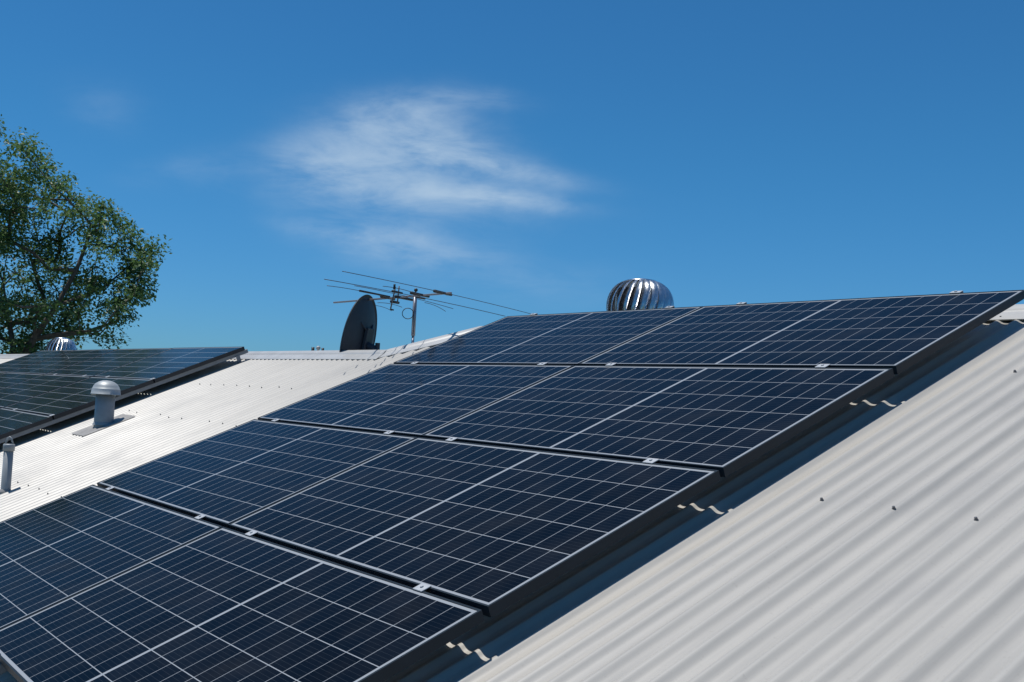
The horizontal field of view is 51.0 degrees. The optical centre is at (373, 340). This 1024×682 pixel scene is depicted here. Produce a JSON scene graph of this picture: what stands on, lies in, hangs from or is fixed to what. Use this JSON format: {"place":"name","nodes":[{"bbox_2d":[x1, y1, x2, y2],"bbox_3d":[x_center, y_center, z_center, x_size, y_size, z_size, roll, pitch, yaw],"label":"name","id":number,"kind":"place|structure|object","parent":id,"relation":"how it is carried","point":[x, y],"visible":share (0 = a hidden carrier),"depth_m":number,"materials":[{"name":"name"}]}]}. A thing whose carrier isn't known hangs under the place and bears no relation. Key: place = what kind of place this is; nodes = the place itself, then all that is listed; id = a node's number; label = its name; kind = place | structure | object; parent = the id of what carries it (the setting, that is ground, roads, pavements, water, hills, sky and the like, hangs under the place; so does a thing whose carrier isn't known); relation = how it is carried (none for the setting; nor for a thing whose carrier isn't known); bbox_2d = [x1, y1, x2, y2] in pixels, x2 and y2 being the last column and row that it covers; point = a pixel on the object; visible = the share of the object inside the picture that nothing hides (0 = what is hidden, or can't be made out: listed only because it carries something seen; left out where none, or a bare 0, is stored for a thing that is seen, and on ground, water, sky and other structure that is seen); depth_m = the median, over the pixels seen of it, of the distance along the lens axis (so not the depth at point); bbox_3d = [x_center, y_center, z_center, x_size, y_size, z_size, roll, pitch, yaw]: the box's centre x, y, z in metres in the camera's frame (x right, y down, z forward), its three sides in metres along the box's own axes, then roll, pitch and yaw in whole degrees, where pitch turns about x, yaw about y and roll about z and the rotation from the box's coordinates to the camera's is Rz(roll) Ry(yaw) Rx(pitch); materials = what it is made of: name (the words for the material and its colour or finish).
{"place":"outdoors","nodes":[
{"label":"outdoors","id":0,"kind":"place"},
{"bbox_2d":[0,0,1023,353],"label":"sky","id":1,"kind":"structure","parent":0,"point":[529,156],"materials":[{"name":"blue"}]},
{"label":"ground","id":2,"kind":"structure","parent":0,"visible":0},
{"bbox_2d":[0,229,88,353],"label":"tree","id":3,"kind":"object","parent":2,"relation":"on","point":[39,298],"visible":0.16,"depth_m":33.77,"materials":[{"name":"green plant"}]},
{"bbox_2d":[0,114,172,353],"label":"tree","id":4,"kind":"object","parent":2,"relation":"on","point":[73,313],"visible":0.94,"depth_m":28.50,"materials":[{"name":"green plant"}]},
{"bbox_2d":[0,304,1023,681],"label":"house","id":5,"kind":"structure","parent":2,"relation":"on","point":[876,534],"depth_m":3.21,"materials":[{"name":"paint"}]},
{"bbox_2d":[0,436,14,493],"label":"vent pipe","id":6,"kind":"object","parent":5,"relation":"on","point":[7,465],"visible":0.94,"depth_m":7.13,"materials":[{"name":"grey metal"}]},
{"bbox_2d":[0,372,43,388],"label":"solar panel","id":7,"kind":"object","parent":5,"relation":"on","point":[7,379],"visible":0.78,"depth_m":12.88,"materials":[{"name":"blue"}]},
{"bbox_2d":[0,350,73,372],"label":"solar panel","id":8,"kind":"object","parent":5,"relation":"on","point":[23,361],"visible":0.84,"depth_m":14.89,"materials":[{"name":"blue"}]},
{"bbox_2d":[45,337,76,350],"bbox_3d":[-4.903,0.275,16.586,0.472,0.670,0.474,5,-4,-32],"label":"turbine vent","id":9,"kind":"object","parent":5,"relation":"on","point":[60,343],"visible":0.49,"depth_m":16.45,"materials":[{"name":"metal"}]},
{"bbox_2d":[9,349,116,373],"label":"solar panel","id":10,"kind":"object","parent":5,"relation":"on","point":[59,362],"visible":0.8,"depth_m":13.43,"materials":[{"name":"blue"}]},
{"bbox_2d":[71,380,134,435],"bbox_3d":[-2.198,0.548,8.661,0.426,0.453,0.365,5,-4,-32],"label":"roof vent","id":11,"kind":"object","parent":5,"relation":"on","point":[105,392],"visible":0.98,"depth_m":8.61,"materials":[{"name":"grey metal"}]},
{"bbox_2d":[0,349,247,443],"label":"mounting rail","id":12,"kind":"object","parent":5,"relation":"attached to","point":[117,398],"visible":0.77,"depth_m":9.42,"materials":[{"name":"metal"}]},
{"bbox_2d":[4,377,153,418],"bbox_3d":[-2.822,0.518,10.002,0.933,0.036,1.757,-21,10,-31],"label":"solar panel","id":13,"kind":"object","parent":12,"relation":"attached to","point":[68,399],"visible":0.85,"depth_m":9.85,"materials":[{"name":"blue"}]},
{"bbox_2d":[311,346,323,350],"bbox_3d":[-0.510,0.094,9.604,0.116,0.101,0.039,4,-3,-2],"label":"ridge fitting","id":14,"kind":"object","parent":5,"relation":"on","point":[317,348],"visible":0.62,"depth_m":9.59,"materials":[{"name":"grey plastic"}]},
{"bbox_2d":[106,313,537,489],"bbox_3d":[-0.561,0.533,6.297,4.305,0.140,0.089,-21,10,-31],"label":"mounting rail","id":15,"kind":"object","parent":5,"relation":"attached to","point":[112,487],"visible":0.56,"depth_m":6.30,"materials":[{"name":"metal"}]},
{"bbox_2d":[0,484,222,628],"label":"solar panel","id":16,"kind":"object","parent":15,"relation":"attached to","point":[64,547],"visible":0.88,"depth_m":4.77,"materials":[{"name":"blue"}]},
{"bbox_2d":[97,419,416,527],"bbox_3d":[-0.676,0.646,5.522,1.038,0.035,1.762,-21,10,-31],"label":"solar panel","id":17,"kind":"object","parent":15,"relation":"attached to","point":[227,477],"visible":0.87,"depth_m":5.36,"materials":[{"name":"blue"}]},
{"bbox_2d":[258,364,573,437],"bbox_3d":[0.173,0.317,6.067,1.038,0.037,1.762,-21,11,-31],"label":"solar panel","id":18,"kind":"object","parent":15,"relation":"attached to","point":[416,400],"visible":0.85,"depth_m":5.92,"materials":[{"name":"blue"}]},
{"bbox_2d":[393,306,702,364],"bbox_3d":[1.022,-0.013,6.612,1.038,0.035,1.762,-21,10,-31],"label":"solar panel","id":19,"kind":"object","parent":15,"relation":"attached to","point":[566,339],"visible":0.8,"depth_m":6.48,"materials":[{"name":"blue glass"}]},
{"bbox_2d":[339,294,379,351],"bbox_3d":[-0.189,0.172,9.161,0.560,1.147,0.636,5,-4,-32],"label":"satellite dish","id":20,"kind":"object","parent":5,"relation":"on","point":[359,330],"visible":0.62,"depth_m":8.99,"materials":[{"name":"grey paint"}]},
{"bbox_2d":[0,302,746,674],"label":"mounting rail","id":21,"kind":"object","parent":5,"relation":"attached to","point":[4,670],"visible":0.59,"depth_m":4.29,"materials":[{"name":"metal"}]},
{"bbox_2d":[228,437,720,616],"bbox_3d":[0.272,0.623,4.030,1.038,0.036,1.762,-21,11,-31],"label":"solar panel","id":22,"kind":"object","parent":21,"relation":"attached to","point":[490,530],"visible":0.98,"depth_m":3.77,"materials":[{"name":"blue"}]},
{"bbox_2d":[422,365,893,476],"bbox_3d":[1.121,0.293,4.575,1.038,0.035,1.762,-21,10,-31],"label":"solar panel","id":23,"kind":"object","parent":21,"relation":"attached to","point":[726,421],"visible":0.92,"depth_m":4.35,"materials":[{"name":"blue"}]},
{"bbox_2d":[578,290,1023,373],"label":"solar panel","id":24,"kind":"object","parent":21,"relation":"attached to","point":[898,334],"visible":0.91,"depth_m":4.91,"materials":[{"name":"blue"}]},
{"bbox_2d":[324,271,530,342],"bbox_3d":[0.009,-0.085,8.711,1.596,0.757,3.075,2,-4,32],"label":"tv antenna","id":25,"kind":"object","parent":5,"relation":"on","point":[415,295],"visible":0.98,"depth_m":8.69,"materials":[{"name":"grey metal"}]},
{"bbox_2d":[194,306,674,519],"bbox_3d":[0.099,0.517,5.259,4.305,0.140,0.089,-21,10,-31],"label":"mounting rail","id":26,"kind":"object","parent":5,"relation":"attached to","point":[387,432],"visible":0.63,"depth_m":5.26,"materials":[{"name":"metal"}]},
{"bbox_2d":[606,278,673,310],"bbox_3d":[2.025,-0.151,8.088,0.502,0.654,0.504,5,-4,-32],"label":"turbine vent","id":27,"kind":"object","parent":5,"relation":"on","point":[636,293],"visible":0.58,"depth_m":7.92,"materials":[{"name":"metal"}]},
{"bbox_2d":[413,291,963,591],"bbox_3d":[1.021,0.494,3.808,4.305,0.140,0.089,-21,10,-31],"label":"mounting rail","id":28,"kind":"object","parent":5,"relation":"attached to","point":[421,587],"visible":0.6,"depth_m":3.81,"materials":[{"name":"metal"}]},
{"bbox_2d":[0,527,484,681],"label":"solar panel","id":29,"kind":"object","parent":28,"relation":"attached to","point":[223,604],"visible":1,"depth_m":3.44,"materials":[{"name":"blue"}]},
{"bbox_3d":[-3.007,0.563,10.335,2.880,0.140,0.089,-21,10,-31],"label":"mounting rail","id":30,"kind":"object","parent":5,"relation":"attached to","visible":0},
{"bbox_2d":[0,408,52,438],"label":"solar panel","id":31,"kind":"object","parent":30,"relation":"attached to","point":[12,422],"visible":1,"depth_m":9.19,"materials":[{"name":"blue"}]},
{"bbox_2d":[93,347,244,382],"bbox_3d":[-2.064,0.224,10.488,0.933,0.037,1.757,-21,11,-31],"label":"solar panel","id":32,"kind":"object","parent":30,"relation":"attached to","point":[163,365],"visible":0.96,"depth_m":10.30,"materials":[{"name":"glass"}]},
{"bbox_3d":[-4.000,0.587,11.896,2.880,0.140,0.089,-21,10,-31],"label":"rail","id":33,"kind":"object","parent":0,"visible":0},
{"bbox_2d":[0,374,90,407],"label":"solar panel","id":34,"kind":"object","parent":33,"relation":"attached to","point":[27,389],"visible":0.84,"depth_m":11.36,"materials":[{"name":"blue"}]},
{"bbox_2d":[47,348,171,376],"bbox_3d":[-3.017,0.248,11.988,0.933,0.035,1.757,-21,10,-31],"label":"solar panel","id":35,"kind":"object","parent":33,"relation":"attached to","point":[94,366],"visible":0.86,"depth_m":11.93,"materials":[{"name":"blue"}]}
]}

